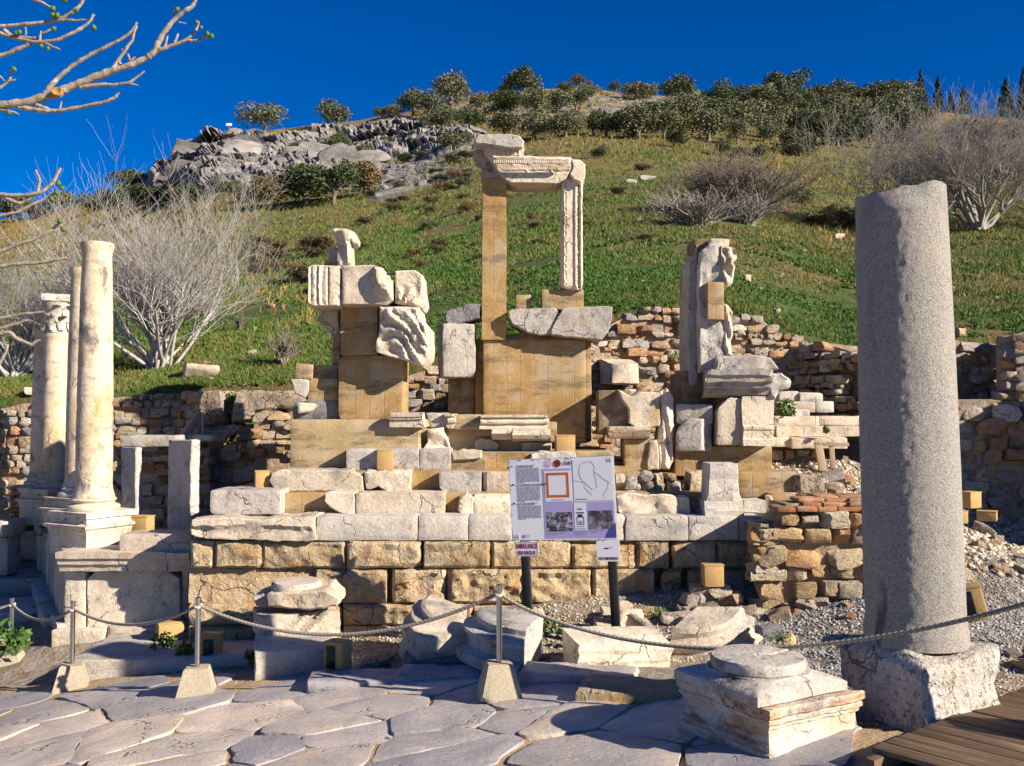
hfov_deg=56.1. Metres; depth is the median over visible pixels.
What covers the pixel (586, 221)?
bush
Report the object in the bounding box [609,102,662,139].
olive tree
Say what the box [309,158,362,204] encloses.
evergreen tree
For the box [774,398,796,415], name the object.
weed
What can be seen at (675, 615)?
loose stone
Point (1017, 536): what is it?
rubble scree
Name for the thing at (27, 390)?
rock
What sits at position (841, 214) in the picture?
brown tree
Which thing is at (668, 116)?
olive tree
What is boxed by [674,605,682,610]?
loose stone
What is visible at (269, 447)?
rubble wall
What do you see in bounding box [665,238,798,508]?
ruined stone pillar
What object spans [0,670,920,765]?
street
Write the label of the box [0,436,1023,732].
ground
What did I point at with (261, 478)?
floodlight housing
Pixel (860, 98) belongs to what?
olive tree
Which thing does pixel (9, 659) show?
rope stanchion
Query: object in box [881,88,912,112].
olive tree
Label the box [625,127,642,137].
bush
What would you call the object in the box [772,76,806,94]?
evergreen tree
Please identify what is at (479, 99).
olive tree
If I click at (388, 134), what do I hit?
bush
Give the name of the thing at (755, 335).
rubble wall
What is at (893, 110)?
olive tree
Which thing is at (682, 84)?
evergreen tree
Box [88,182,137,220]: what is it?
evergreen tree
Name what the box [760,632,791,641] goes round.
weed
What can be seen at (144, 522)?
floodlight housing
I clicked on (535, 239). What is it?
bush
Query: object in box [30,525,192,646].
colonnade pedestal
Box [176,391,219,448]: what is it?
rubble wall
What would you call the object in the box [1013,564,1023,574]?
loose stone
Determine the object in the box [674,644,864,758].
column base
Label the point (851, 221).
brown tree
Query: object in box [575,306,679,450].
rubble wall
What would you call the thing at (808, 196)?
bush
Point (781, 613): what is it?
loose stone
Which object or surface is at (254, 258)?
brown tree
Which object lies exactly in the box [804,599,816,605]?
loose stone
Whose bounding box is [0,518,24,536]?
white block
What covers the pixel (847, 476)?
loose stone
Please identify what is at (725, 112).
olive tree
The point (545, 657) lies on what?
loose stone
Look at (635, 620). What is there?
loose stone
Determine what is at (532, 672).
kerb slab
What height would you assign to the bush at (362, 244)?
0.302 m
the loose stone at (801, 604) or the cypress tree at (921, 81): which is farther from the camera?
the cypress tree at (921, 81)
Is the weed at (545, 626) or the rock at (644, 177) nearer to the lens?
the weed at (545, 626)
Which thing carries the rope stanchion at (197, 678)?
on the street
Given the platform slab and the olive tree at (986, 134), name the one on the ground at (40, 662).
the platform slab
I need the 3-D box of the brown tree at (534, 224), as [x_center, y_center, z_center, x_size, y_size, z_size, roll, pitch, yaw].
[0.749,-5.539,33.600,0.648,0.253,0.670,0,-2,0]
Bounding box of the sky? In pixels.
[0,0,1023,219]
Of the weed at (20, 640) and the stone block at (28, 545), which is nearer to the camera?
the weed at (20, 640)
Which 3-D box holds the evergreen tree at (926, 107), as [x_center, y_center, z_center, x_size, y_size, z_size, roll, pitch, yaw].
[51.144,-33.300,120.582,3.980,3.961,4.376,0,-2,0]
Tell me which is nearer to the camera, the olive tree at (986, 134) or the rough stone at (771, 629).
the rough stone at (771, 629)
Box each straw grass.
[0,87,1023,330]
[254,117,855,331]
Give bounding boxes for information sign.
[508,455,620,626]
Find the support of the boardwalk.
on the street
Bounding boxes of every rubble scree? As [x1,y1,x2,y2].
[772,458,860,493]
[856,467,1023,578]
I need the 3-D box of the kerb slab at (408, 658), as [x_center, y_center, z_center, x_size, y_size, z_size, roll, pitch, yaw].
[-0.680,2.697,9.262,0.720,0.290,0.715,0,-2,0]
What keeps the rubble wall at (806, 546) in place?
on the ground at (40, 662)
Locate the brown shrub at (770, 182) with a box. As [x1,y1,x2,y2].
[653,140,829,216]
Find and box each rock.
[24,387,31,394]
[183,363,219,377]
[625,179,636,182]
[638,175,655,180]
[745,274,750,280]
[833,233,844,238]
[954,328,965,335]
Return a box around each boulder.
[236,424,255,441]
[788,408,809,415]
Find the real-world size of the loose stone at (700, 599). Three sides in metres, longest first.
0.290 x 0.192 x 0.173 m
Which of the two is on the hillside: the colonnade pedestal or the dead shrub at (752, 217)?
the dead shrub at (752, 217)
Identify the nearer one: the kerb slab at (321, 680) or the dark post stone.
the kerb slab at (321, 680)
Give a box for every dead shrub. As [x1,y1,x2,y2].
[234,308,246,329]
[258,323,303,365]
[636,181,765,225]
[719,182,787,225]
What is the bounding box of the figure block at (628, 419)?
[596,388,673,469]
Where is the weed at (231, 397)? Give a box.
[226,391,234,405]
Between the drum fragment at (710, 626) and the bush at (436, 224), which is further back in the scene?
the bush at (436, 224)
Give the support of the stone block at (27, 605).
on the ground at (40, 662)
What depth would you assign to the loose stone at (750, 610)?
9.93 m
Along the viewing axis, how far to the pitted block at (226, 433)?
14.49 m
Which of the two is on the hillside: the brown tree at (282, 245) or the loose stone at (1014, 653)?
the brown tree at (282, 245)
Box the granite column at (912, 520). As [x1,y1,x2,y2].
[855,180,969,653]
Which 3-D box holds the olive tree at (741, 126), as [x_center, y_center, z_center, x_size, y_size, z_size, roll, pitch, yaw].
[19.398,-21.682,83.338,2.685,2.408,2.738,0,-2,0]
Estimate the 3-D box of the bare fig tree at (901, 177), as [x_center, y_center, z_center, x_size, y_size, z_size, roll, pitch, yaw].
[15.429,-8.784,37.933,8.540,5.815,6.317,1,-2,-27]
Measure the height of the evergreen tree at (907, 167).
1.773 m
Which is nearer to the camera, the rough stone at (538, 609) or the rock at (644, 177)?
the rough stone at (538, 609)
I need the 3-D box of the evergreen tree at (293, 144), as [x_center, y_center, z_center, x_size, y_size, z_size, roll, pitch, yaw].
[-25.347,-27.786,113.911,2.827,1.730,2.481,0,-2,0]
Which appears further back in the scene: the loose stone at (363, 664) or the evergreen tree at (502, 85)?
the evergreen tree at (502, 85)
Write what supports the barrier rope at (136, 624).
hanging from the rope stanchion at (197, 678)
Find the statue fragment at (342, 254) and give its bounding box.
[324,228,360,266]
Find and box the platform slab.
[66,632,253,680]
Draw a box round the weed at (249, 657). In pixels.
[244,650,253,660]
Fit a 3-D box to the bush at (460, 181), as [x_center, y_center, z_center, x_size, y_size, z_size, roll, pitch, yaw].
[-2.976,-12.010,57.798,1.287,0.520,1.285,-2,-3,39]
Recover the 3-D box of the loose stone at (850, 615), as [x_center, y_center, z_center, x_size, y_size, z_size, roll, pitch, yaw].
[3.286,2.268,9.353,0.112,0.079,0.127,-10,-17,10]
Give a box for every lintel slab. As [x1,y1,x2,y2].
[119,434,187,446]
[188,434,218,440]
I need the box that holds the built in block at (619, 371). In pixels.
[599,359,638,384]
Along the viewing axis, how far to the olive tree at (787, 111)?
108.25 m
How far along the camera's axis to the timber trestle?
13.48 m
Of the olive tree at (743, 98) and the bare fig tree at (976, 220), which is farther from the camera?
the olive tree at (743, 98)
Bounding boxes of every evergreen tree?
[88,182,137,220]
[102,168,147,188]
[124,183,168,209]
[160,183,209,205]
[220,179,242,197]
[269,162,341,204]
[287,142,298,145]
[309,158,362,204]
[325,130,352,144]
[372,105,390,119]
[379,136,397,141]
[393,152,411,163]
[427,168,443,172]
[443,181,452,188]
[453,106,489,126]
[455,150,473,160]
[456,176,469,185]
[482,90,526,115]
[492,90,520,103]
[498,82,514,91]
[554,81,578,93]
[567,89,587,111]
[606,79,621,91]
[657,72,698,98]
[663,127,689,147]
[690,89,709,98]
[697,97,724,111]
[708,77,736,100]
[710,96,726,107]
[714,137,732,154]
[729,83,752,100]
[745,86,785,107]
[758,99,783,118]
[761,67,813,90]
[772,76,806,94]
[793,99,822,110]
[797,117,830,140]
[819,105,865,145]
[867,94,890,110]
[881,158,932,177]
[898,175,926,184]
[908,99,935,124]
[941,122,969,146]
[951,115,984,142]
[977,162,1021,181]
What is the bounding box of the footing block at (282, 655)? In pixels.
[254,631,331,680]
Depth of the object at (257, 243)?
39.15 m
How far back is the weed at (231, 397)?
14.71 m
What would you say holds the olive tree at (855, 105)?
on the hillside
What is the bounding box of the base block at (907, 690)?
[839,635,1000,731]
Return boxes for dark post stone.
[0,534,20,574]
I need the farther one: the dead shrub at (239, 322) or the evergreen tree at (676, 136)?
the evergreen tree at (676, 136)
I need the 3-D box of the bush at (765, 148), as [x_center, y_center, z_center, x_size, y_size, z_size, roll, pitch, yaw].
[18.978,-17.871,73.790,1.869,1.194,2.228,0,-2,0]
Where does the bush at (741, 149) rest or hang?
on the hillside
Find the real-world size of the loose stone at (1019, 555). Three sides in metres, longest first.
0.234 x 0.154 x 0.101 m
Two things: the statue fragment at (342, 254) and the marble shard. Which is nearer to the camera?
the marble shard
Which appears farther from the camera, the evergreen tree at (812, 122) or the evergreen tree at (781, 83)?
the evergreen tree at (781, 83)
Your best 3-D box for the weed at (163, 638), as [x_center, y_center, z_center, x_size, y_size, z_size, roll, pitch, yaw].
[-3.822,2.804,10.497,0.311,0.226,0.305,0,-2,0]
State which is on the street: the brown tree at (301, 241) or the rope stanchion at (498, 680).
the rope stanchion at (498, 680)
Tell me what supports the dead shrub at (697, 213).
on the hillside
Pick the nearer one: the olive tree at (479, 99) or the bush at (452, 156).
the bush at (452, 156)
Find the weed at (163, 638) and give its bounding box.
[148,630,177,649]
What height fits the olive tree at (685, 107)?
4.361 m
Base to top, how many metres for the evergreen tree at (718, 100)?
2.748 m
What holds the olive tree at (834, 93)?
on the hillside
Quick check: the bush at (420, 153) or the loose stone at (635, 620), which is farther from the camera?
the bush at (420, 153)
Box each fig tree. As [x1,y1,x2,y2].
[0,0,213,364]
[785,80,1014,209]
[811,74,1023,230]
[977,75,1023,225]
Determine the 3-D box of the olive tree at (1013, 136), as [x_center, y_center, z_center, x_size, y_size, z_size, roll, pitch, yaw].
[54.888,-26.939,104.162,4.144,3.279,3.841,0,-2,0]
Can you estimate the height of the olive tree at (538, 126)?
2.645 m
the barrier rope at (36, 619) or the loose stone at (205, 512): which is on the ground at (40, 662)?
the loose stone at (205, 512)
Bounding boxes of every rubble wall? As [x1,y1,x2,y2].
[0,403,30,519]
[112,393,185,471]
[113,447,217,528]
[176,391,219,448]
[204,441,289,488]
[247,410,292,477]
[408,366,475,418]
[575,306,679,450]
[731,314,807,415]
[744,493,863,609]
[794,341,858,442]
[955,340,995,399]
[958,399,1023,518]
[991,337,1018,400]
[997,333,1023,400]
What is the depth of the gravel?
9.24 m
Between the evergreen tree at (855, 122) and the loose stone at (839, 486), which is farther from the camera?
the evergreen tree at (855, 122)
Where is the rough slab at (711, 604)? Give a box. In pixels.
[690,601,719,611]
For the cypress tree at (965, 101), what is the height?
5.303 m
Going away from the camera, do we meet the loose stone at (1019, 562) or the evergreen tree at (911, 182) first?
the loose stone at (1019, 562)
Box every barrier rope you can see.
[12,604,69,621]
[73,606,193,625]
[199,594,494,636]
[501,593,1023,650]
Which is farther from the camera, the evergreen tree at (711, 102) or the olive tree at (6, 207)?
the olive tree at (6, 207)
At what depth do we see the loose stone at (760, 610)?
10.04 m
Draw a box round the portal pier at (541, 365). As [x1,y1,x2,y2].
[438,134,612,442]
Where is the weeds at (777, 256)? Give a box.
[0,211,1023,390]
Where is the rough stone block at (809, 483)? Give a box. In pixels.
[792,473,824,492]
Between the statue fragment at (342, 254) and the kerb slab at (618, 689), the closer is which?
the kerb slab at (618, 689)
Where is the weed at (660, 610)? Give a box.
[649,606,668,618]
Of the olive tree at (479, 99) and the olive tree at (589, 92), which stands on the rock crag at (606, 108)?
the olive tree at (589, 92)
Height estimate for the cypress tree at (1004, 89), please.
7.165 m
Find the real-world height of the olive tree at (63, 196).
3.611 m
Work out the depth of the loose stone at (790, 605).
10.07 m
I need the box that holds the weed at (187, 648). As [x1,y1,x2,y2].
[174,638,194,655]
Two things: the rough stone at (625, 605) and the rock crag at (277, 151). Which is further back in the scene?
the rock crag at (277, 151)
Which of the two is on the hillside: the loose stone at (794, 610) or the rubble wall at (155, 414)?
the rubble wall at (155, 414)
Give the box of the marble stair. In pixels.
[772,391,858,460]
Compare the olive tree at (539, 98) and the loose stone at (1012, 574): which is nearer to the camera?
the loose stone at (1012, 574)
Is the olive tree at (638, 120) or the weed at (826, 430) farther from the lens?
the olive tree at (638, 120)
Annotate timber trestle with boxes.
[814,441,848,471]
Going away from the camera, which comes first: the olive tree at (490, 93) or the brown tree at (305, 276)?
the brown tree at (305, 276)
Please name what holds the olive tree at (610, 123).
on the hillside
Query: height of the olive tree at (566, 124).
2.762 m
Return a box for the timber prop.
[179,409,203,441]
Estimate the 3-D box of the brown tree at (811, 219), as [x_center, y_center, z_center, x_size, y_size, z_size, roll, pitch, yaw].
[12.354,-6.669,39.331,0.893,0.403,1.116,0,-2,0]
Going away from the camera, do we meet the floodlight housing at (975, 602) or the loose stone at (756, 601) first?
the floodlight housing at (975, 602)
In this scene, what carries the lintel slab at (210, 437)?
on the rubble wall at (154, 480)
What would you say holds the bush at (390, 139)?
on the hillside
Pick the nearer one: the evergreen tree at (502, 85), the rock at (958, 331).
the rock at (958, 331)
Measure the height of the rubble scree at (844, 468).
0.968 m
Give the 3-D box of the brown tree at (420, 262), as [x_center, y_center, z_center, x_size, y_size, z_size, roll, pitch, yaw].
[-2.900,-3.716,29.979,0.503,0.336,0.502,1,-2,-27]
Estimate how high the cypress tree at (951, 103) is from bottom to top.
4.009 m
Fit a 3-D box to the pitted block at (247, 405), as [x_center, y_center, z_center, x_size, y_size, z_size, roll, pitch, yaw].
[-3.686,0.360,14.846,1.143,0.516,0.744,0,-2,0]
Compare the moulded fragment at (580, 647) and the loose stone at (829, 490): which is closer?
the moulded fragment at (580, 647)
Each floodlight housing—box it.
[131,514,154,530]
[155,618,184,641]
[200,631,223,655]
[254,470,269,487]
[323,638,352,669]
[377,449,393,469]
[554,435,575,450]
[700,562,723,586]
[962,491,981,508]
[963,510,967,523]
[966,582,988,621]
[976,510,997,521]
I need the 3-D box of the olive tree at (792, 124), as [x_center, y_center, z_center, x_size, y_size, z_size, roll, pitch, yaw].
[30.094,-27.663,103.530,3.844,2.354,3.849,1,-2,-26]
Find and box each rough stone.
[533,608,543,619]
[619,600,632,612]
[620,608,643,625]
[660,612,674,624]
[755,623,784,638]
[779,633,795,644]
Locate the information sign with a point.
(567, 498)
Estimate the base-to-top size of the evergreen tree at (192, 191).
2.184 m
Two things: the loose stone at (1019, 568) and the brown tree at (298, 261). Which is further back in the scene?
the brown tree at (298, 261)
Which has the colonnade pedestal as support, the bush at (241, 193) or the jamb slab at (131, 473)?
the jamb slab at (131, 473)
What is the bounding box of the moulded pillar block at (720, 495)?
[698,462,743,516]
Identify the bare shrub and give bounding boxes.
[0,119,321,368]
[0,202,129,376]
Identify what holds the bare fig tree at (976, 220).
on the hillside
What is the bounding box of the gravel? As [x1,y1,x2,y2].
[666,545,1023,676]
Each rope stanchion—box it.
[0,597,24,666]
[52,601,89,694]
[175,597,217,698]
[475,584,522,705]
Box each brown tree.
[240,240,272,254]
[245,254,270,270]
[245,262,265,273]
[246,236,275,243]
[248,172,285,210]
[263,250,293,258]
[266,258,288,270]
[271,239,289,248]
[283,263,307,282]
[290,260,308,280]
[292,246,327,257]
[297,236,316,246]
[298,273,307,280]
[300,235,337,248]
[344,161,383,195]
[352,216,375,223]
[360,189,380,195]
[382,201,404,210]
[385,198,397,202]
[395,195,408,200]
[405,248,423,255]
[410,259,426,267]
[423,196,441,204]
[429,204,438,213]
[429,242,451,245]
[430,236,447,242]
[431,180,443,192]
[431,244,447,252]
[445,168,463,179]
[453,84,471,101]
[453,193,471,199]
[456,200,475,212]
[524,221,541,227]
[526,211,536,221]
[568,73,587,87]
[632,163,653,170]
[803,215,818,223]
[812,214,838,227]
[834,205,852,227]
[837,217,855,227]
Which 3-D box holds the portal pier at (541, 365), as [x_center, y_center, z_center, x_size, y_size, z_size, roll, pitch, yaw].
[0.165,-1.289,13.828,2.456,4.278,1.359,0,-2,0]
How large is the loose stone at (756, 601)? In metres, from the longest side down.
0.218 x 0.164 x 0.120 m
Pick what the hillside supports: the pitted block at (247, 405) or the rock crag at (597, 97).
the rock crag at (597, 97)
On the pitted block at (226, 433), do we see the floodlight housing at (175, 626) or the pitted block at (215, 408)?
the pitted block at (215, 408)
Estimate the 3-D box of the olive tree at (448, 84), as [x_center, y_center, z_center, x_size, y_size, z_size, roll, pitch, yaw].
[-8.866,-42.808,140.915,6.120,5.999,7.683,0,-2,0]
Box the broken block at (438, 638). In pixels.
[399,618,467,660]
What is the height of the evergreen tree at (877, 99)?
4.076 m
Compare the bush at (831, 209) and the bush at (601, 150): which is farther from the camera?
the bush at (601, 150)
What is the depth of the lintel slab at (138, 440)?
13.48 m
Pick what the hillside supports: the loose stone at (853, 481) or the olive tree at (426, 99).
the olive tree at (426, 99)
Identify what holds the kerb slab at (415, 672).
on the street
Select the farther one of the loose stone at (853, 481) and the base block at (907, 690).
the loose stone at (853, 481)
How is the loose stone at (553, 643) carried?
on the ground at (40, 662)
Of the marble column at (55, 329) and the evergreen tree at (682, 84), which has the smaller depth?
the marble column at (55, 329)
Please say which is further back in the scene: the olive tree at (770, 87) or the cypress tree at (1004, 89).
the cypress tree at (1004, 89)
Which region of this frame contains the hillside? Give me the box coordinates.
[0,89,1023,530]
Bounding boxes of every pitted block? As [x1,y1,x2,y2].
[198,390,240,425]
[211,423,245,442]
[231,390,307,422]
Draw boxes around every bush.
[208,178,221,189]
[233,185,265,201]
[356,142,373,150]
[360,242,371,247]
[381,131,393,135]
[392,180,405,187]
[414,150,429,158]
[418,220,432,229]
[422,221,440,225]
[430,174,448,181]
[440,152,460,162]
[454,168,475,174]
[454,178,474,186]
[462,170,476,177]
[469,253,481,258]
[531,238,541,242]
[582,219,595,224]
[588,144,610,157]
[608,186,627,194]
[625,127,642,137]
[635,233,659,238]
[728,146,752,157]
[749,143,770,155]
[768,138,818,155]
[786,185,817,203]
[820,203,842,215]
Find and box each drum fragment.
[402,594,466,636]
[455,606,543,677]
[670,607,762,654]
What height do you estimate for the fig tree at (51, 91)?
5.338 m
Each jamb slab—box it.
[121,447,141,514]
[167,439,199,529]
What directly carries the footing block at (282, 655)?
on the street
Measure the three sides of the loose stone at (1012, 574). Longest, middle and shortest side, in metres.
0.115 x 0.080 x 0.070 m
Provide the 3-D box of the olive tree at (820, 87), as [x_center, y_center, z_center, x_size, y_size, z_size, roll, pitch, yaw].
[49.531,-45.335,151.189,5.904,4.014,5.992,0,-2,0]
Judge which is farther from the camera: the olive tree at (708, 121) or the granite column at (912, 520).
the olive tree at (708, 121)
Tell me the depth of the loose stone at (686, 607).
10.09 m
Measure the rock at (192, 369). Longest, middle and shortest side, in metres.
0.646 x 0.398 x 0.278 m
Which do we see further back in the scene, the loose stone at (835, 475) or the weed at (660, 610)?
the loose stone at (835, 475)
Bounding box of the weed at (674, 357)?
[670,350,678,360]
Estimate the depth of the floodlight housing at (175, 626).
10.85 m
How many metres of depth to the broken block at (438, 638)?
9.02 m
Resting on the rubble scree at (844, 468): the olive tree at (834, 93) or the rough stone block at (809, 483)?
the rough stone block at (809, 483)
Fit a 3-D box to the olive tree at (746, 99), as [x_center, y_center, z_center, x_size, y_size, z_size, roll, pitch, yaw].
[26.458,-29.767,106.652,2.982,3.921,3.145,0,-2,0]
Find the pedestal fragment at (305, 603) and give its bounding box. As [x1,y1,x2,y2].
[252,576,345,637]
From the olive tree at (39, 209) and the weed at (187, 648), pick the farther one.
the olive tree at (39, 209)
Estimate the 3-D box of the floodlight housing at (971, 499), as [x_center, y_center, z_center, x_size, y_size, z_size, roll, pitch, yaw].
[5.843,1.487,12.242,0.222,0.210,0.179,1,-2,-28]
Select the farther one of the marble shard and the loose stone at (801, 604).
the marble shard
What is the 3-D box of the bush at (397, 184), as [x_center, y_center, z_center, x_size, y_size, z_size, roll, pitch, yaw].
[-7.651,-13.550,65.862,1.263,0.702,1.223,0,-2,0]
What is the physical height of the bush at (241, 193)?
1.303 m
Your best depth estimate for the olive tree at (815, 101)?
126.53 m
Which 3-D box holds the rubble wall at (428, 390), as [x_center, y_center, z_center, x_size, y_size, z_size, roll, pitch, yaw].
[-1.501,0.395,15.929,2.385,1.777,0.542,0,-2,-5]
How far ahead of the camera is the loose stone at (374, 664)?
9.21 m
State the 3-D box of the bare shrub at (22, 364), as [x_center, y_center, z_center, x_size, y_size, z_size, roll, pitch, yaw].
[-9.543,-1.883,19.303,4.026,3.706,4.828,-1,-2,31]
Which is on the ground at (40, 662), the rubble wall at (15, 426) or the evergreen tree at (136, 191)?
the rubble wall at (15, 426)
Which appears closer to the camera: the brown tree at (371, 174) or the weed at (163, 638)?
the weed at (163, 638)
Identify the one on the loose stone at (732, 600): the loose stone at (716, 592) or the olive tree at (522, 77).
the loose stone at (716, 592)
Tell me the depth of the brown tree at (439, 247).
32.93 m
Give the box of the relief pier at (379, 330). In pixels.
[290,265,434,467]
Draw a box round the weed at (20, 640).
[0,618,32,657]
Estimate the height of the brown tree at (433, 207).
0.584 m
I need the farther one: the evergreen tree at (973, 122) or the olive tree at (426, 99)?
the olive tree at (426, 99)
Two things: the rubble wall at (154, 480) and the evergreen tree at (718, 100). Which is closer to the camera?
the rubble wall at (154, 480)
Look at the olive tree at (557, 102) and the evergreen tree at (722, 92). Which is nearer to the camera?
the olive tree at (557, 102)
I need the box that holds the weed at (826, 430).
[822,424,829,433]
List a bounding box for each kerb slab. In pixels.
[306,668,398,693]
[394,663,481,682]
[402,650,465,665]
[518,661,638,684]
[575,674,681,703]
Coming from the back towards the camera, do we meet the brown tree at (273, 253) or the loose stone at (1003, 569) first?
the brown tree at (273, 253)
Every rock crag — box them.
[127,125,392,196]
[304,115,486,162]
[366,160,474,202]
[444,88,654,117]
[574,96,666,116]
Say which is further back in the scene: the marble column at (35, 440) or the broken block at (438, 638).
the marble column at (35, 440)
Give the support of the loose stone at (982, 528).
on the ground at (40, 662)
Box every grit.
[167,590,709,685]
[822,659,1023,732]
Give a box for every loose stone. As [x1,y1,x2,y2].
[14,623,23,630]
[199,508,210,515]
[267,304,275,307]
[360,660,369,668]
[367,660,380,668]
[378,657,390,665]
[539,655,549,660]
[551,640,559,646]
[556,642,562,647]
[628,613,652,625]
[636,608,649,616]
[665,610,690,625]
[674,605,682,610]
[678,592,705,605]
[681,606,693,610]
[689,583,711,600]
[693,593,702,604]
[705,596,714,602]
[708,584,731,598]
[715,591,746,606]
[732,591,742,604]
[742,604,758,616]
[747,598,764,608]
[757,608,765,613]
[768,606,791,621]
[781,603,796,608]
[790,608,801,613]
[794,598,817,609]
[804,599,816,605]
[807,594,828,606]
[822,468,845,482]
[824,482,843,490]
[827,488,841,492]
[840,602,852,607]
[844,473,854,484]
[844,611,855,618]
[846,479,855,484]
[851,487,860,492]
[965,570,973,580]
[968,518,974,523]
[970,541,985,547]
[972,521,998,535]
[986,559,996,562]
[993,535,1003,542]
[993,563,1011,574]
[999,662,1014,667]
[1003,648,1023,658]
[1007,572,1015,577]
[1008,548,1016,554]
[1011,558,1023,565]
[1011,659,1023,669]
[1013,552,1023,557]
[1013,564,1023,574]
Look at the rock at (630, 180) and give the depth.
49.13 m
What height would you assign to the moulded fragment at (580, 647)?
0.336 m
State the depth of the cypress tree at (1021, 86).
146.83 m
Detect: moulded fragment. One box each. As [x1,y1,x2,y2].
[562,625,673,666]
[593,606,624,626]
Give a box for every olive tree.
[0,196,38,221]
[12,202,59,217]
[43,189,82,211]
[77,192,106,213]
[234,100,290,130]
[314,98,354,123]
[383,104,405,117]
[391,87,422,115]
[410,87,448,114]
[419,104,461,126]
[430,69,469,107]
[435,128,467,147]
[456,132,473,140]
[467,90,489,109]
[486,90,502,104]
[487,110,525,133]
[501,64,543,96]
[517,109,552,138]
[519,86,551,114]
[542,88,575,113]
[544,109,585,136]
[574,85,597,101]
[577,82,601,100]
[583,111,609,134]
[589,108,626,136]
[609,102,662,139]
[617,80,653,99]
[636,96,682,129]
[643,82,659,98]
[647,106,684,138]
[660,108,695,131]
[666,90,706,109]
[669,92,706,134]
[688,108,728,140]
[708,107,736,128]
[717,98,739,106]
[717,100,743,110]
[720,117,751,144]
[725,97,771,133]
[734,94,762,100]
[743,97,761,127]
[748,82,777,93]
[754,119,779,141]
[756,111,788,139]
[773,80,803,109]
[777,115,808,129]
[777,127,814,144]
[779,102,804,129]
[787,106,836,135]
[792,99,822,108]
[796,87,815,99]
[798,86,820,102]
[809,78,844,96]
[815,84,856,103]
[819,94,845,108]
[824,98,874,111]
[827,106,852,120]
[829,80,865,97]
[841,95,870,110]
[843,121,868,141]
[849,87,878,102]
[851,109,896,132]
[853,115,902,147]
[863,79,900,90]
[865,83,895,104]
[877,103,902,115]
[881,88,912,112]
[883,79,924,103]
[887,105,925,131]
[887,121,920,142]
[905,89,926,102]
[970,127,999,141]
[970,180,994,198]
[999,120,1023,143]
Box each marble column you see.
[5,329,43,503]
[15,293,69,525]
[38,267,115,522]
[43,241,137,552]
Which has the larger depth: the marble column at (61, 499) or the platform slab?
the marble column at (61, 499)
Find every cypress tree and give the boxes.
[914,69,928,109]
[932,74,945,111]
[946,90,955,111]
[956,85,972,114]
[994,77,1016,117]
[1016,66,1023,119]
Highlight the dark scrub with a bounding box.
[2,136,1023,355]
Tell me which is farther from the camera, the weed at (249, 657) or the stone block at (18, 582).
the stone block at (18, 582)
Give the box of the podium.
[188,412,765,640]
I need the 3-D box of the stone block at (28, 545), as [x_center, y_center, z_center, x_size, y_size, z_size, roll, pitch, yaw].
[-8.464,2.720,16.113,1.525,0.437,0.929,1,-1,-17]
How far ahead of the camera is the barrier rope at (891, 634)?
6.57 m
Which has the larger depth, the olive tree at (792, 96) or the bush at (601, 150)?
the olive tree at (792, 96)
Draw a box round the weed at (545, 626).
[542,612,561,634]
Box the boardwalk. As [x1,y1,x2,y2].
[865,688,1023,765]
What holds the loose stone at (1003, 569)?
on the ground at (40, 662)
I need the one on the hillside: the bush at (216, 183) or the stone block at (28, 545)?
the bush at (216, 183)
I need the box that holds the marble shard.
[765,494,772,510]
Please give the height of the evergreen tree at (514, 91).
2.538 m
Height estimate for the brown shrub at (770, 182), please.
2.661 m

